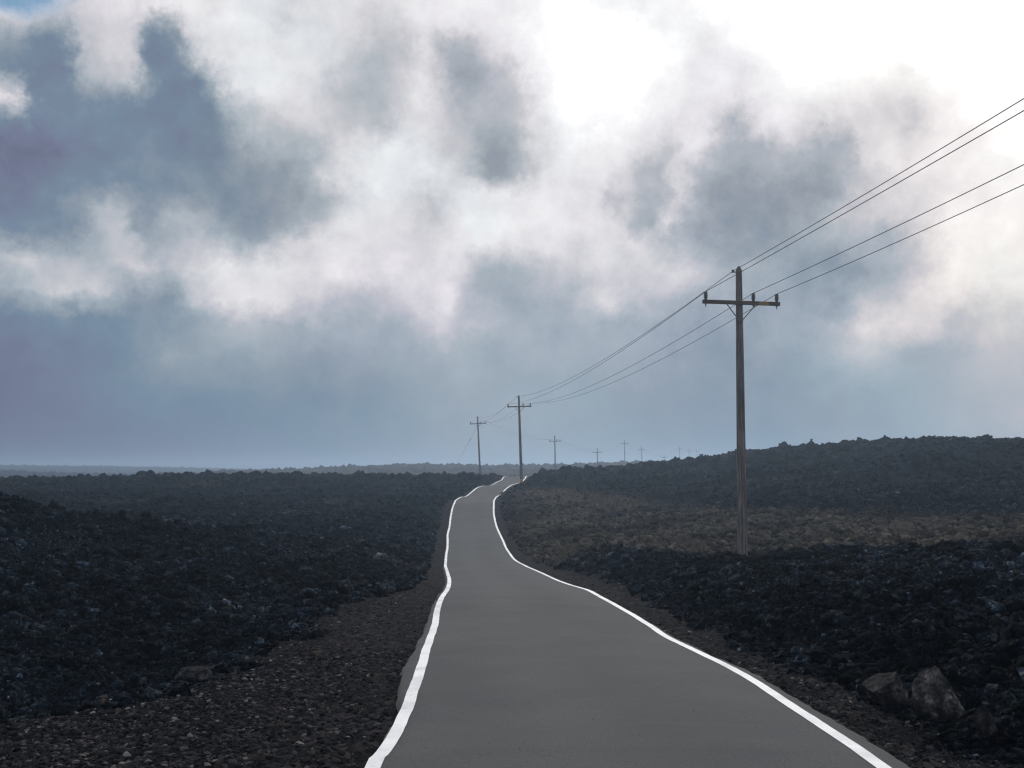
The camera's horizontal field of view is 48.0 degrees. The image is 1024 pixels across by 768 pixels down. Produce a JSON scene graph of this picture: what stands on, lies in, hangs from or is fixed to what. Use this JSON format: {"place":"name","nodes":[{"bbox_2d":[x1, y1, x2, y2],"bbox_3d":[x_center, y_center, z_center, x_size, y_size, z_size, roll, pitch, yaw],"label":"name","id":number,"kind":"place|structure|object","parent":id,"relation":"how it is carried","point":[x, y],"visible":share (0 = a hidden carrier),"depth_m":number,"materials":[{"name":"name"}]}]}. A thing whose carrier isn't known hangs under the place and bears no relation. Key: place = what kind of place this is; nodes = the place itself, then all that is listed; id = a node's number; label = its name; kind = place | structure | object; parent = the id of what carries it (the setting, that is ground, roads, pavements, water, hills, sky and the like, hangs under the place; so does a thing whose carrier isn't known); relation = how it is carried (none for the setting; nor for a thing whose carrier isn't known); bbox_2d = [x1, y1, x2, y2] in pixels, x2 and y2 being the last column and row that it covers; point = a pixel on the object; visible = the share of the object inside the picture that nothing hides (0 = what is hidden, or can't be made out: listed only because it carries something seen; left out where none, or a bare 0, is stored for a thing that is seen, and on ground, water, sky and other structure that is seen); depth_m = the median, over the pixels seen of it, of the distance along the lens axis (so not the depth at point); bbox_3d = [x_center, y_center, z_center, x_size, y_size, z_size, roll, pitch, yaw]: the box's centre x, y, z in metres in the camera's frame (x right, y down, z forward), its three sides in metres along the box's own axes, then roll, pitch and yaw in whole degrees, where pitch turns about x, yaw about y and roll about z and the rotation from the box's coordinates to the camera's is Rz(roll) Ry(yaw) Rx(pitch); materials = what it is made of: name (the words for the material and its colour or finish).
{"place":"outdoors","nodes":[
{"label":"outdoors","id":0,"kind":"place"},
{"bbox_2d":[0,572,1022,767],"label":"gravel","id":1,"kind":"structure","parent":0,"point":[96,735],"depth_m":8.91,"materials":[{"name":"brown gravel"}]},
{"bbox_2d":[310,651,321,656],"bbox_3d":[-2.167,2.990,12.717,0.123,0.063,0.099,0,-4,0],"label":"stone","id":2,"kind":"object","parent":1,"relation":"on","point":[315,653],"visible":1,"depth_m":12.68,"materials":[{"name":"stone"}]},
{"bbox_2d":[0,435,1023,767],"bbox_3d":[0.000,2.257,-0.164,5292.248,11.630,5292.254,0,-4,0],"label":"ground","id":3,"kind":"structure","parent":0,"point":[418,599],"depth_m":35.12,"materials":[{"name":"black stone"}]},
{"bbox_2d":[98,696,107,703],"bbox_3d":[-3.391,2.619,9.535,0.084,0.063,0.067,0,-4,0],"label":"stone","id":4,"kind":"object","parent":3,"relation":"on","point":[102,699],"visible":1,"depth_m":9.51,"materials":[{"name":"grey stone"}]},
{"bbox_2d":[173,666,214,683],"bbox_3d":[-3.716,3.521,13.781,0.670,0.259,0.402,1,-4,-9],"label":"boulder","id":5,"kind":"object","parent":3,"relation":"on","point":[183,669],"visible":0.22,"depth_m":13.79,"materials":[{"name":"stone"}]},
{"bbox_2d":[185,667,211,682],"bbox_3d":[-2.956,2.741,10.830,0.249,0.132,0.149,2,-5,-23],"label":"boulder","id":6,"kind":"object","parent":3,"relation":"on","point":[202,674],"visible":1,"depth_m":10.79,"materials":[{"name":"stone"}]},
{"bbox_2d":[457,416,485,473],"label":"utility pole","id":7,"kind":"object","parent":3,"relation":"on","point":[478,425],"visible":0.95,"depth_m":180.72,"materials":[{"name":"wood"}]},
{"bbox_2d":[472,110,1023,456],"bbox_3d":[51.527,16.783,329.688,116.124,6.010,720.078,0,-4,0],"label":"power line","id":8,"kind":"object","parent":7,"relation":"attached to","point":[814,230],"visible":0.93,"depth_m":25.75,"materials":[{"name":"metal"}]},
{"bbox_2d":[480,164,1023,451],"bbox_3d":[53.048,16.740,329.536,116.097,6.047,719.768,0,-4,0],"label":"power line","id":9,"kind":"object","parent":7,"relation":"attached to","point":[814,265],"visible":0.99,"depth_m":29.13,"materials":[{"name":"metal"}]},
{"bbox_2d":[497,184,1023,456],"bbox_3d":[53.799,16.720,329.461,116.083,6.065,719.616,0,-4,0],"label":"power line","id":10,"kind":"object","parent":7,"relation":"hanging from","point":[820,275],"visible":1,"depth_m":30.32,"materials":[{"name":"metal"}]},
{"bbox_2d":[0,434,1023,767],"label":"lava rubble","id":11,"kind":"object","parent":3,"relation":"on","point":[988,640],"visible":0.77,"depth_m":24.92,"materials":[{"name":"black stone"}]},
{"bbox_2d":[507,395,530,482],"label":"utility pole","id":12,"kind":"object","parent":3,"relation":"on","point":[520,450],"visible":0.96,"depth_m":118.80,"materials":[{"name":"wood"}]},
{"bbox_2d":[549,436,556,469],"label":"utility pole","id":13,"kind":"object","parent":3,"relation":"on","point":[554,452],"visible":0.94,"depth_m":243.50,"materials":[{"name":"wood"}]},
{"bbox_2d":[593,448,601,466],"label":"utility pole","id":14,"kind":"object","parent":3,"relation":"on","point":[597,452],"visible":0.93,"depth_m":310.26,"materials":[{"name":"wood"}]},
{"bbox_2d":[621,440,627,464],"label":"utility pole","id":15,"kind":"object","parent":3,"relation":"on","point":[624,443],"visible":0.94,"depth_m":379.28,"materials":[{"name":"wood"}]},
{"bbox_2d":[702,266,779,555],"bbox_3d":[7.226,1.880,36.120,2.502,11.300,0.396,0,-4,-6],"label":"utility pole","id":16,"kind":"object","parent":3,"relation":"on","point":[742,546],"visible":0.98,"depth_m":36.16,"materials":[{"name":"brown wood"}]},
{"bbox_2d":[477,98,1023,454],"bbox_3d":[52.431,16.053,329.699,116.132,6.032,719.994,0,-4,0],"label":"power line","id":17,"kind":"object","parent":16,"relation":"attached to","point":[822,219],"visible":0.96,"depth_m":27.04,"materials":[{"name":"metal"}]},
{"bbox_2d":[862,672,907,706],"bbox_3d":[2.846,2.315,8.755,0.333,0.242,0.300,0,-4,0],"label":"boulder","id":18,"kind":"object","parent":3,"relation":"on","point":[887,689],"visible":1,"depth_m":8.65,"materials":[{"name":"stone"}]},
{"bbox_2d":[911,666,965,721],"bbox_3d":[3.123,2.273,8.458,0.374,0.393,0.299,0,-4,0],"label":"boulder","id":19,"kind":"object","parent":3,"relation":"on","point":[933,695],"visible":1,"depth_m":8.36,"materials":[{"name":"stone"}]},
{"bbox_2d":[973,705,997,737],"bbox_3d":[3.316,2.366,8.050,0.164,0.223,0.148,0,-4,0],"label":"boulder","id":20,"kind":"object","parent":3,"relation":"on","point":[984,724],"visible":1,"depth_m":8.02,"materials":[{"name":"stone"}]},
{"bbox_2d":[0,0,1023,468],"label":"sky","id":21,"kind":"structure","parent":0,"point":[241,234],"materials":[{"name":"grey"}]},
{"bbox_2d":[380,476,909,767],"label":"road","id":22,"kind":"structure","parent":0,"point":[539,670],"depth_m":9.62,"materials":[{"name":"grey asphalt"}]},
{"bbox_2d":[365,476,504,767],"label":"road marking","id":23,"kind":"object","parent":22,"relation":"on","point":[379,755],"visible":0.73,"depth_m":9.88,"materials":[{"name":"paint"}]},
{"bbox_2d":[493,476,891,767],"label":"road marking","id":24,"kind":"object","parent":22,"relation":"on","point":[869,757],"visible":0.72,"depth_m":9.78,"materials":[{"name":"paint"}]}
]}

